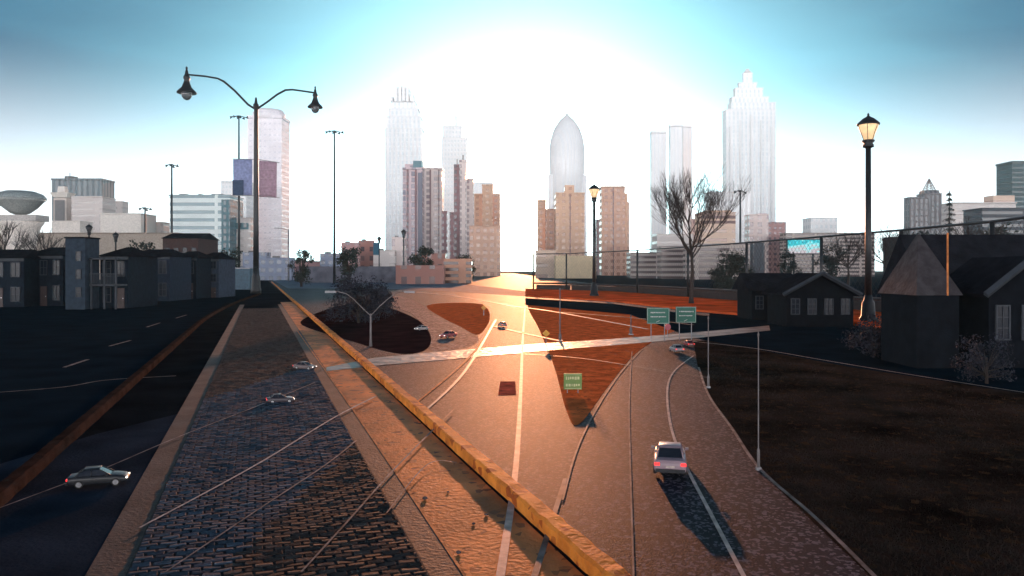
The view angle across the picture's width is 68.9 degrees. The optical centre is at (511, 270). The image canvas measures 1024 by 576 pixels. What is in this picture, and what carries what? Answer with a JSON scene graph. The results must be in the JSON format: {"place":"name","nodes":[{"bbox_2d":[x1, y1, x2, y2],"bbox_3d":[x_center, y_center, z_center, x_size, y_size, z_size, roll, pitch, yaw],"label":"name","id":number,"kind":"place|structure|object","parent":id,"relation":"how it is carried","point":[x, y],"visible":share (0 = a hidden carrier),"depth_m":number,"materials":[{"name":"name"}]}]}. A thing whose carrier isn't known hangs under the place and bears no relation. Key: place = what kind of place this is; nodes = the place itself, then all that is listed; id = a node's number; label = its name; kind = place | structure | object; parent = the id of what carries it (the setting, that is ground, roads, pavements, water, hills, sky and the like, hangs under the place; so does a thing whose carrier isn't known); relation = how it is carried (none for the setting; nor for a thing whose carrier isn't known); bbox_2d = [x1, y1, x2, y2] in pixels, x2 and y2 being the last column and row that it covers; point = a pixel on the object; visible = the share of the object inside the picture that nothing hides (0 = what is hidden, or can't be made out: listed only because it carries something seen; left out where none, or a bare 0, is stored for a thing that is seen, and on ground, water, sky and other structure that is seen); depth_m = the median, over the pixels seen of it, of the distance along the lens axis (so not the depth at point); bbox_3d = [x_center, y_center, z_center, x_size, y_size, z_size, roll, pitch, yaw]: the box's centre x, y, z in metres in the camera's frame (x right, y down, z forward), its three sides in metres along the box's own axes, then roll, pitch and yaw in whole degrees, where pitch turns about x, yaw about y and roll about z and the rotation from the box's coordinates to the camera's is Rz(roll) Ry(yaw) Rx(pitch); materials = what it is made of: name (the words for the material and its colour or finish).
{"place":"outdoors","nodes":[
{"label":"outdoors","id":0,"kind":"place"},
{"bbox_2d":[0,190,48,249],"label":"saucer tower","id":1,"kind":"structure","parent":0,"point":[20,204],"depth_m":177.40,"materials":[{"name":"concrete"}]},
{"bbox_2d":[49,186,75,220],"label":"observation tower","id":2,"kind":"structure","parent":0,"point":[62,195],"depth_m":516.53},
{"bbox_2d":[52,221,92,232],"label":"hall","id":3,"kind":"structure","parent":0,"point":[68,226],"depth_m":300.00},
{"bbox_2d":[64,237,99,309],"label":"stair tower","id":4,"kind":"structure","parent":0,"point":[80,252],"depth_m":58.00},
{"bbox_2d":[51,176,114,220],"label":"tower block","id":5,"kind":"structure","parent":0,"point":[77,186],"depth_m":600.00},
{"bbox_2d":[0,233,171,279],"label":"terrace hall","id":6,"kind":"structure","parent":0,"point":[106,243],"depth_m":260.00,"materials":[{"name":"beige stone"}]},
{"bbox_2d":[0,414,176,575],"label":"lane","id":7,"kind":"structure","parent":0,"point":[63,530],"depth_m":9.47,"materials":[{"name":"asphalt"}]},
{"bbox_2d":[65,465,129,488],"bbox_3d":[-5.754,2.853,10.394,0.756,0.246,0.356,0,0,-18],"label":"car","id":8,"kind":"object","parent":7,"relation":"on","point":[93,475],"visible":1,"depth_m":10.28,"materials":[{"name":"paint"}]},
{"bbox_2d":[71,196,115,232],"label":"office block","id":9,"kind":"structure","parent":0,"point":[88,208],"depth_m":480.00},
{"bbox_2d":[0,289,251,463],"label":"street","id":10,"kind":"structure","parent":0,"point":[41,347],"depth_m":26.45,"materials":[{"name":"asphalt"}]},
{"bbox_2d":[0,249,40,306],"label":"townhouse","id":11,"kind":"structure","parent":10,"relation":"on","point":[19,277],"depth_m":62.00,"materials":[{"name":"blue"}]},
{"bbox_2d":[36,247,64,305],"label":"townhouse","id":12,"kind":"structure","parent":10,"relation":"on","point":[52,276],"depth_m":64.00,"materials":[{"name":"blue"}]},
{"bbox_2d":[89,247,161,308],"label":"townhouse","id":13,"kind":"structure","parent":10,"relation":"on","point":[128,277],"depth_m":60.08,"materials":[{"name":"grey"}]},
{"bbox_2d":[0,293,260,508],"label":"kerb","id":14,"kind":"structure","parent":10,"relation":"on","point":[16,481],"depth_m":13.56,"materials":[{"name":"concrete"}]},
{"bbox_2d":[145,249,194,300],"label":"townhouse","id":15,"kind":"structure","parent":10,"relation":"on","point":[174,275],"depth_m":75.22,"materials":[{"name":"blue"}]},
{"bbox_2d":[162,233,218,253],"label":"house","id":16,"kind":"structure","parent":10,"relation":"on","point":[205,243],"depth_m":150.53,"materials":[{"name":"brick"}]},
{"bbox_2d":[184,251,212,298],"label":"townhouse","id":17,"kind":"structure","parent":10,"relation":"on","point":[200,275],"depth_m":81.35,"materials":[{"name":"grey"}]},
{"bbox_2d":[207,252,237,297],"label":"townhouse","id":18,"kind":"structure","parent":10,"relation":"on","point":[222,275],"depth_m":85.41,"materials":[{"name":"blue"}]},
{"bbox_2d":[242,251,270,279],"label":"block","id":19,"kind":"structure","parent":10,"relation":"on","point":[248,259],"depth_m":240.00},
{"bbox_2d":[100,213,156,232],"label":"hall","id":20,"kind":"structure","parent":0,"point":[122,222],"depth_m":420.00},
{"bbox_2d":[77,303,240,439],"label":"road","id":21,"kind":"structure","parent":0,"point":[152,395],"depth_m":19.85,"materials":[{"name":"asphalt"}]},
{"bbox_2d":[220,181,253,217],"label":"tower block","id":22,"kind":"structure","parent":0,"point":[226,187],"depth_m":740.00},
{"bbox_2d":[235,268,252,289],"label":"building","id":23,"kind":"structure","parent":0,"point":[243,278],"depth_m":120.00,"materials":[{"name":"blue paint"}]},
{"bbox_2d":[125,311,429,575],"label":"walk bedding","id":24,"kind":"object","parent":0,"point":[291,541],"visible":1,"depth_m":9.11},
{"bbox_2d":[128,308,427,575],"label":"walk","id":25,"kind":"structure","parent":24,"relation":"on","point":[254,330],"depth_m":10.28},
{"bbox_2d":[395,265,445,283],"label":"building","id":26,"kind":"structure","parent":0,"point":[420,274],"depth_m":170.00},
{"bbox_2d":[77,271,882,575],"bbox_3d":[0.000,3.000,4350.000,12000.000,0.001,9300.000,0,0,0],"label":"ground","id":27,"kind":"structure","parent":0,"point":[271,296],"depth_m":114.48,"materials":[{"name":"soil"}]},
{"bbox_2d":[13,229,64,250],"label":"bare tree","id":28,"kind":"object","parent":27,"relation":"on","point":[39,240],"visible":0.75,"depth_m":129.14,"materials":[{"name":"brown plant"}]},
{"bbox_2d":[85,305,243,575],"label":"concrete strip","id":29,"kind":"object","parent":27,"relation":"on","point":[116,552],"visible":0.89,"depth_m":10.26,"materials":[{"name":"concrete"}]},
{"bbox_2d":[169,194,243,263],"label":"glass office","id":30,"kind":"structure","parent":27,"relation":"on","point":[215,215],"depth_m":420.00,"materials":[{"name":"glass"}]},
{"bbox_2d":[236,217,252,265],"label":"office block","id":31,"kind":"structure","parent":27,"relation":"on","point":[246,234],"depth_m":430.00,"materials":[{"name":"glass"}]},
{"bbox_2d":[176,66,322,292],"bbox_3d":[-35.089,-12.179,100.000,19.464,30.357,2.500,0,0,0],"label":"double street lamp","id":32,"kind":"object","parent":27,"relation":"on","point":[242,178],"visible":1,"depth_m":99.88,"materials":[{"name":"black metal"}]},
{"bbox_2d":[247,108,289,257],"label":"skyscraper","id":33,"kind":"structure","parent":27,"relation":"on","point":[273,134],"depth_m":780.00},
{"bbox_2d":[278,304,462,575],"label":"concrete strip","id":34,"kind":"object","parent":27,"relation":"on","point":[433,554],"visible":0.91,"depth_m":10.17,"materials":[{"name":"concrete"}]},
{"bbox_2d":[297,331,465,575],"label":"joint line","id":35,"kind":"object","parent":34,"relation":"on","point":[423,513],"visible":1,"depth_m":10.71,"materials":[{"name":"grey paint"}]},
{"bbox_2d":[706,250,754,288],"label":"evergreen tree","id":36,"kind":"object","parent":27,"relation":"on","point":[740,263],"visible":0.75,"depth_m":112.50,"materials":[{"name":"green plant"}]},
{"bbox_2d":[732,273,791,319],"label":"gabled house","id":37,"kind":"structure","parent":27,"relation":"on","point":[752,302],"depth_m":46.68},
{"bbox_2d":[786,239,819,274],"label":"billboard","id":38,"kind":"object","parent":27,"relation":"on","point":[798,250],"visible":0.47,"depth_m":169.70,"materials":[{"name":"blue metal"}]},
{"bbox_2d":[823,231,875,285],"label":"bare tree","id":39,"kind":"object","parent":27,"relation":"on","point":[848,255],"visible":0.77,"depth_m":109.88,"materials":[{"name":"brown plant"}]},
{"bbox_2d":[694,340,1023,575],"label":"grass verge","id":40,"kind":"object","parent":27,"relation":"on","point":[729,350],"depth_m":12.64,"materials":[{"name":"plant"}]},
{"bbox_2d":[851,224,913,269],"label":"bare tree","id":41,"kind":"object","parent":27,"relation":"on","point":[888,254],"visible":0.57,"depth_m":109.59,"materials":[{"name":"brown plant"}]},
{"bbox_2d":[469,226,500,275],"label":"tan block","id":42,"kind":"structure","parent":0,"point":[485,247],"depth_m":430.00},
{"bbox_2d":[0,0,1023,270],"label":"sky","id":43,"kind":"structure","parent":0,"point":[88,88],"materials":[{"name":"blue"}]},
{"bbox_2d":[537,200,545,249],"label":"beige tower","id":44,"kind":"structure","parent":0,"point":[541,206],"depth_m":540.00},
{"bbox_2d":[545,209,553,249],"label":"beige tower","id":45,"kind":"structure","parent":0,"point":[549,229],"depth_m":530.00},
{"bbox_2d":[547,113,586,255],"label":"skyscraper","id":46,"kind":"structure","parent":0,"point":[566,156],"depth_m":785.78,"materials":[{"name":"glass"}]},
{"bbox_2d":[268,273,868,575],"bbox_3d":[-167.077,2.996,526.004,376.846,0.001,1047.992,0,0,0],"label":"street","id":47,"kind":"structure","parent":0,"point":[768,527],"depth_m":12.46,"materials":[{"name":"asphalt"}]},
{"bbox_2d":[300,306,430,353],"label":"grass island","id":48,"kind":"structure","parent":47,"relation":"on","point":[398,333],"depth_m":37.48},
{"bbox_2d":[321,272,399,322],"bbox_3d":[-8.759,1.541,42.980,3.702,2.933,3.774,0,0,-45],"label":"tree","id":49,"kind":"object","parent":48,"relation":"on","point":[357,295],"visible":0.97,"depth_m":42.80,"materials":[{"name":"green plant"}]},
{"bbox_2d":[273,280,524,295],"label":"overpass","id":50,"kind":"object","parent":47,"relation":"on","point":[458,287],"visible":0.33,"depth_m":134.76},
{"bbox_2d":[267,256,294,279],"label":"block","id":51,"kind":"structure","parent":50,"relation":"on","point":[277,268],"depth_m":240.00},
{"bbox_2d":[287,248,314,286],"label":"skyline tree","id":52,"kind":"object","parent":50,"relation":"on","point":[301,276],"visible":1,"depth_m":141.85,"materials":[{"name":"green plant"}]},
{"bbox_2d":[325,130,343,282],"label":"floodlight mast","id":53,"kind":"object","parent":50,"relation":"on","point":[334,235],"visible":0.98,"depth_m":179.80,"materials":[{"name":"black metal"}]},
{"bbox_2d":[297,266,395,282],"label":"loading wall","id":54,"kind":"structure","parent":50,"relation":"on","point":[321,274],"depth_m":190.00,"materials":[{"name":"concrete"}]},
{"bbox_2d":[335,247,361,280],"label":"skyline tree","id":55,"kind":"object","parent":50,"relation":"on","point":[344,258],"visible":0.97,"depth_m":147.51,"materials":[{"name":"green plant"}]},
{"bbox_2d":[358,239,374,265],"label":"block","id":56,"kind":"structure","parent":50,"relation":"on","point":[366,254],"depth_m":275.00,"materials":[{"name":"brick"}]},
{"bbox_2d":[444,259,471,282],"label":"parking deck","id":57,"kind":"structure","parent":50,"relation":"on","point":[458,270],"depth_m":180.00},
{"bbox_2d":[385,86,424,249],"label":"skyscraper","id":58,"kind":"structure","parent":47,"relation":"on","point":[404,137],"depth_m":819.83,"materials":[{"name":"white glass"}]},
{"bbox_2d":[402,161,424,264],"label":"condominium tower","id":59,"kind":"structure","parent":47,"relation":"on","point":[413,200],"depth_m":480.00,"materials":[{"name":"stone"}]},
{"bbox_2d":[281,302,583,575],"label":"sidewalk","id":60,"kind":"structure","parent":47,"relation":"on","point":[398,431],"depth_m":10.41,"materials":[{"name":"concrete"}]},
{"bbox_2d":[423,167,443,252],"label":"condominium tower","id":61,"kind":"structure","parent":47,"relation":"on","point":[433,193],"depth_m":505.00,"materials":[{"name":"concrete"}]},
{"bbox_2d":[391,296,478,350],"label":"ramp","id":62,"kind":"structure","parent":47,"relation":"on","point":[437,325],"depth_m":38.81,"materials":[{"name":"asphalt"}]},
{"bbox_2d":[272,282,630,575],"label":"kerb","id":63,"kind":"structure","parent":47,"relation":"on","point":[586,555],"depth_m":9.91,"materials":[{"name":"concrete"}]},
{"bbox_2d":[441,115,467,258],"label":"skyscraper","id":64,"kind":"structure","parent":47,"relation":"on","point":[454,145],"depth_m":823.60,"materials":[{"name":"glass"}]},
{"bbox_2d":[454,159,459,258],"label":"slender tower","id":65,"kind":"structure","parent":47,"relation":"on","point":[456,209],"depth_m":470.00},
{"bbox_2d":[427,303,489,334],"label":"grass island","id":66,"kind":"structure","parent":47,"relation":"on","point":[470,318],"depth_m":51.24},
{"bbox_2d":[459,155,466,258],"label":"slender tower","id":67,"kind":"structure","parent":47,"relation":"on","point":[462,162],"depth_m":500.00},
{"bbox_2d":[467,178,473,258],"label":"slender tower","id":68,"kind":"structure","parent":47,"relation":"on","point":[470,201],"depth_m":520.00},
{"bbox_2d":[482,184,492,225],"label":"tan tower","id":69,"kind":"structure","parent":47,"relation":"on","point":[487,204],"depth_m":552.00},
{"bbox_2d":[496,306,525,575],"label":"lane line","id":70,"kind":"object","parent":47,"relation":"on","point":[502,561],"visible":0.95,"depth_m":10.71,"materials":[{"name":"paint"}]},
{"bbox_2d":[535,250,555,277],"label":"parking deck","id":71,"kind":"structure","parent":47,"relation":"on","point":[541,263],"depth_m":320.00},
{"bbox_2d":[326,326,769,370],"bbox_3d":[4.204,2.982,31.566,26.867,0.001,2.434,0,0,-39],"label":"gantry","id":72,"kind":"object","parent":47,"relation":"on","point":[434,356],"visible":0.93,"depth_m":29.08,"materials":[{"name":"metal"}]},
{"bbox_2d":[647,308,668,340],"bbox_3d":[6.227,2.284,31.844,0.954,1.432,0.140,0,0,0],"label":"road sign","id":73,"kind":"object","parent":72,"relation":"on","point":[657,315],"visible":0.98,"depth_m":31.79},
{"bbox_2d":[676,307,695,339],"bbox_3d":[7.523,2.273,32.334,0.877,1.454,0.140,0,0,0],"label":"road sign","id":74,"kind":"object","parent":72,"relation":"attached to","point":[685,314],"visible":1,"depth_m":32.28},
{"bbox_2d":[531,478,566,575],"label":"lane line","id":75,"kind":"object","parent":47,"relation":"on","point":[539,559],"visible":0.79,"depth_m":8.13,"materials":[{"name":"paint"}]},
{"bbox_2d":[528,305,672,424],"bbox_3d":[6.181,2.990,45.198,10.026,0.001,61.514,0,0,0],"label":"grass wedge","id":76,"kind":"object","parent":47,"relation":"on","point":[598,377],"depth_m":28.78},
{"bbox_2d":[629,353,634,575],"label":"lane line","id":77,"kind":"object","parent":47,"relation":"on","point":[633,572],"visible":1,"depth_m":10.20,"materials":[{"name":"paint"}]},
{"bbox_2d":[651,441,688,474],"bbox_3d":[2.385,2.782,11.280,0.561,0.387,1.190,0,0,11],"label":"car","id":78,"kind":"object","parent":47,"relation":"on","point":[669,457],"visible":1,"depth_m":10.86,"materials":[{"name":"silver metal"}]},
{"bbox_2d":[666,356,745,575],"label":"lane line","id":79,"kind":"object","parent":47,"relation":"on","point":[731,552],"visible":0.88,"depth_m":9.52,"materials":[{"name":"paint"}]},
{"bbox_2d":[698,367,876,575],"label":"edge line","id":80,"kind":"object","parent":47,"relation":"on","point":[857,558],"visible":0.99,"depth_m":9.98,"materials":[{"name":"paint"}]},
{"bbox_2d":[554,185,584,255],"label":"beige tower","id":81,"kind":"structure","parent":0,"point":[569,219],"depth_m":500.00,"materials":[{"name":"concrete"}]},
{"bbox_2d":[554,256,591,277],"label":"hall","id":82,"kind":"structure","parent":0,"point":[579,269],"depth_m":300.00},
{"bbox_2d":[599,186,628,275],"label":"beige tower","id":83,"kind":"structure","parent":0,"point":[613,218],"depth_m":490.00,"materials":[{"name":"concrete"}]},
{"bbox_2d":[626,252,656,277],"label":"parking deck","id":84,"kind":"structure","parent":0,"point":[644,262],"depth_m":300.00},
{"bbox_2d":[649,130,666,251],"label":"skyscraper","id":85,"kind":"structure","parent":0,"point":[658,152],"depth_m":800.00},
{"bbox_2d":[657,246,682,278],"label":"parking deck","id":86,"kind":"structure","parent":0,"point":[669,265],"depth_m":280.00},
{"bbox_2d":[651,234,693,251],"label":"office block","id":87,"kind":"structure","parent":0,"point":[666,240],"depth_m":380.00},
{"bbox_2d":[668,124,681,233],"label":"skyscraper","id":88,"kind":"structure","parent":0,"point":[675,149],"depth_m":800.00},
{"bbox_2d":[682,125,691,233],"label":"skyscraper","id":89,"kind":"structure","parent":0,"point":[687,146],"depth_m":830.00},
{"bbox_2d":[525,289,880,327],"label":"sidewalk","id":90,"kind":"structure","parent":0,"point":[718,306],"depth_m":74.23,"materials":[{"name":"red brick"}]},
{"bbox_2d":[588,183,599,295],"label":"street lamp","id":91,"kind":"object","parent":90,"relation":"on","point":[594,189],"visible":0.98,"depth_m":85.54,"materials":[{"name":"black metal"}]},
{"bbox_2d":[647,162,750,302],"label":"bare tree","id":92,"kind":"object","parent":90,"relation":"on","point":[676,203],"visible":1,"depth_m":65.45,"materials":[{"name":"brown plant"}]},
{"bbox_2d":[534,282,880,311],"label":"barrier wall","id":93,"kind":"structure","parent":90,"relation":"on","point":[724,296],"depth_m":91.34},
{"bbox_2d":[533,216,1023,311],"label":"chain link fence","id":94,"kind":"object","parent":90,"relation":"on","point":[991,229],"visible":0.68,"depth_m":71.08,"materials":[{"name":"black metal"}]},
{"bbox_2d":[856,113,879,320],"bbox_3d":[20.449,-3.031,42.857,1.241,12.061,1.240,0,0,0],"label":"street lamp","id":95,"kind":"object","parent":90,"relation":"on","point":[867,125],"visible":0.96,"depth_m":42.70,"materials":[{"name":"black metal"}]},
{"bbox_2d":[694,210,735,243],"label":"office block","id":96,"kind":"structure","parent":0,"point":[724,234],"depth_m":380.00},
{"bbox_2d":[682,244,749,279],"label":"office block","id":97,"kind":"structure","parent":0,"point":[712,255],"depth_m":260.00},
{"bbox_2d":[705,191,751,242],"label":"office block","id":98,"kind":"structure","parent":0,"point":[746,206],"depth_m":640.00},
{"bbox_2d":[722,69,775,221],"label":"skyscraper","id":99,"kind":"structure","parent":0,"point":[749,133],"depth_m":824.32,"materials":[{"name":"white glass"}]},
{"bbox_2d":[744,213,768,272],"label":"apartment block","id":100,"kind":"structure","parent":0,"point":[756,227],"depth_m":420.00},
{"bbox_2d":[750,242,764,272],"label":"dark block","id":101,"kind":"structure","parent":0,"point":[753,265],"depth_m":240.00,"materials":[{"name":"stone"}]},
{"bbox_2d":[525,298,1023,392],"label":"lane","id":102,"kind":"structure","parent":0,"point":[823,344],"depth_m":31.15,"materials":[{"name":"asphalt"}]},
{"bbox_2d":[761,271,862,326],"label":"gabled house","id":103,"kind":"structure","parent":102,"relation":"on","point":[822,299],"depth_m":40.00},
{"bbox_2d":[836,313,880,357],"bbox_3d":[12.637,2.229,26.142,2.064,1.542,1.874,0,0,0],"label":"shrub","id":104,"kind":"object","parent":102,"relation":"on","point":[873,345],"visible":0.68,"depth_m":25.99,"materials":[{"name":"brown plant"}]},
{"bbox_2d":[878,233,962,367],"bbox_3d":[13.063,0.917,23.987,1.440,4.166,2.426,0,0,0],"label":"turret","id":105,"kind":"object","parent":102,"relation":"on","point":[919,291],"visible":0.98,"depth_m":23.13,"materials":[{"name":"stone"}]},
{"bbox_2d":[950,330,1019,383],"bbox_3d":[12.557,2.285,19.917,1.570,1.430,1.311,0,0,0],"label":"shrub","id":106,"kind":"object","parent":102,"relation":"on","point":[985,364],"visible":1,"depth_m":19.83,"materials":[{"name":"grey plant"}]},
{"bbox_2d":[769,222,785,272],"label":"apartment block","id":107,"kind":"structure","parent":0,"point":[776,229],"depth_m":430.00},
{"bbox_2d":[802,218,837,232],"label":"office block","id":108,"kind":"structure","parent":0,"point":[819,225],"depth_m":560.00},
{"bbox_2d":[780,233,874,276],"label":"warehouse","id":109,"kind":"structure","parent":0,"point":[800,265],"depth_m":400.00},
{"bbox_2d":[903,197,928,234],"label":"tower block","id":110,"kind":"structure","parent":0,"point":[916,212],"depth_m":630.00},
{"bbox_2d":[916,179,941,234],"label":"spired tower","id":111,"kind":"structure","parent":0,"point":[935,206],"depth_m":650.00,"materials":[{"name":"grey stone"}]},
{"bbox_2d":[876,235,1023,293],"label":"roof","id":112,"kind":"structure","parent":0,"point":[963,249],"depth_m":28.20,"materials":[{"name":"black"}]},
{"bbox_2d":[940,195,1016,234],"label":"long block","id":113,"kind":"structure","parent":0,"point":[1000,201],"depth_m":460.00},
{"bbox_2d":[949,256,1023,367],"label":"gabled house","id":114,"kind":"structure","parent":0,"point":[991,298],"depth_m":23.04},
{"bbox_2d":[995,305,1010,339],"bbox_3d":[15.091,1.589,22.958,0.443,1.088,0.075,0,0,0],"label":"window","id":115,"kind":"structure","parent":114,"relation":"in","point":[1002,312],"depth_m":22.95,"materials":[{"name":"grey glass"}]},
{"bbox_2d":[962,208,1023,234],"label":"dark block","id":116,"kind":"structure","parent":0,"point":[981,214],"depth_m":330.00,"materials":[{"name":"stone"}]},
{"bbox_2d":[995,161,1023,207],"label":"building","id":117,"kind":"structure","parent":0,"point":[1009,177],"depth_m":620.22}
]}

